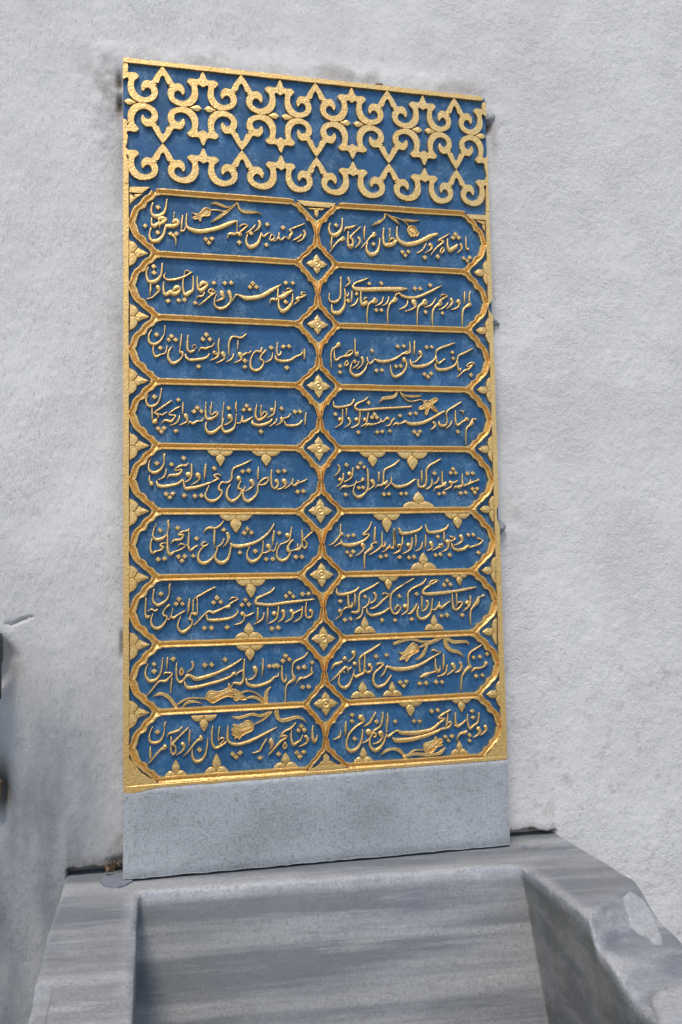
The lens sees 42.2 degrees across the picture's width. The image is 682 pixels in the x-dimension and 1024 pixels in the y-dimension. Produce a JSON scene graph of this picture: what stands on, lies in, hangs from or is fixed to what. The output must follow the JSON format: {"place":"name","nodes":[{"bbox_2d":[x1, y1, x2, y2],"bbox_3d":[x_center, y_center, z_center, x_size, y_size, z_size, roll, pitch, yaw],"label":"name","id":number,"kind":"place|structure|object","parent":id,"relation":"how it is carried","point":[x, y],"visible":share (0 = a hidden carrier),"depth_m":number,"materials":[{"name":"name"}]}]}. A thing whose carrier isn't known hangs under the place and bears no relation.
{"place":"outdoors","nodes":[
{"label":"outdoors","id":0,"kind":"place"},
{"bbox_2d":[100,872,132,887],"bbox_3d":[-0.406,0.669,1.602,0.060,0.006,0.080,0,-5,-13],"label":"lead sheet","id":1,"kind":"object","parent":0,"point":[113,880],"visible":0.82,"depth_m":1.59,"materials":[{"name":"grey metal"}]},
{"bbox_2d":[104,862,118,871],"bbox_3d":[-0.421,0.655,1.634,0.030,0.019,0.018,2,-6,-39],"label":"dry leaf","id":2,"kind":"object","parent":1,"relation":"on","point":[111,867],"visible":1,"depth_m":1.63,"materials":[{"name":"brown plant"}]},
{"label":"ground","id":3,"kind":"structure","parent":0,"visible":0},
{"bbox_2d":[0,0,681,1023],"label":"plaster wall","id":4,"kind":"structure","parent":3,"relation":"on","point":[584,138],"depth_m":1.86,"materials":[{"name":"white paint"}]},
{"bbox_2d":[0,633,2,698],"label":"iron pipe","id":5,"kind":"object","parent":4,"relation":"attached to","point":[1,648],"visible":1,"depth_m":1.60,"materials":[{"name":"brown metal"}]},
{"bbox_2d":[0,779,2,801],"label":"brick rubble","id":6,"kind":"object","parent":4,"relation":"attached to","point":[1,784],"visible":1,"depth_m":1.64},
{"bbox_2d":[485,114,494,125],"bbox_3d":[0.324,-0.848,1.910,0.028,0.032,0.020,0,-5,-13],"label":"lead clamp","id":7,"kind":"object","parent":4,"relation":"attached to","point":[489,119],"visible":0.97,"depth_m":1.90,"materials":[{"name":"grey metal"}]},
{"bbox_2d":[493,319,499,325],"bbox_3d":[0.324,-0.403,1.881,0.025,0.017,0.021,0,-5,-13],"label":"lead clamp","id":8,"kind":"object","parent":4,"relation":"attached to","point":[496,322],"visible":0.58,"depth_m":1.88,"materials":[{"name":"grey metal"}]},
{"bbox_2d":[498,519,505,534],"bbox_3d":[0.333,0.031,1.850,0.024,0.033,0.020,-3,-5,27],"label":"lead clamp","id":9,"kind":"object","parent":4,"relation":"attached to","point":[502,526],"visible":0.63,"depth_m":1.84,"materials":[{"name":"grey metal"}]},
{"bbox_2d":[28,830,681,1023],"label":"stone basin","id":10,"kind":"object","parent":3,"relation":"on","point":[530,927],"visible":0.78,"depth_m":1.54,"materials":[{"name":"stone"}]},
{"bbox_2d":[123,57,509,879],"bbox_3d":[-0.048,-0.107,1.762,0.751,1.553,0.052,0,-5,-13],"label":"inscription panel","id":11,"kind":"object","parent":10,"relation":"on","point":[313,657],"visible":1,"depth_m":1.73,"materials":[{"name":"blue stone"}]},
{"bbox_2d":[623,891,661,945],"bbox_3d":[0.497,0.672,1.463,0.054,0.051,0.114,-2,-4,11],"label":"mortar patch","id":12,"kind":"object","parent":10,"relation":"attached to","point":[641,919],"visible":1,"depth_m":1.47,"materials":[{"name":"grey concrete"}]},
{"bbox_2d":[651,989,681,1023],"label":"mortar patch","id":13,"kind":"object","parent":10,"relation":"attached to","point":[666,1005],"visible":1,"depth_m":1.24,"materials":[{"name":"grey concrete"}]}
]}

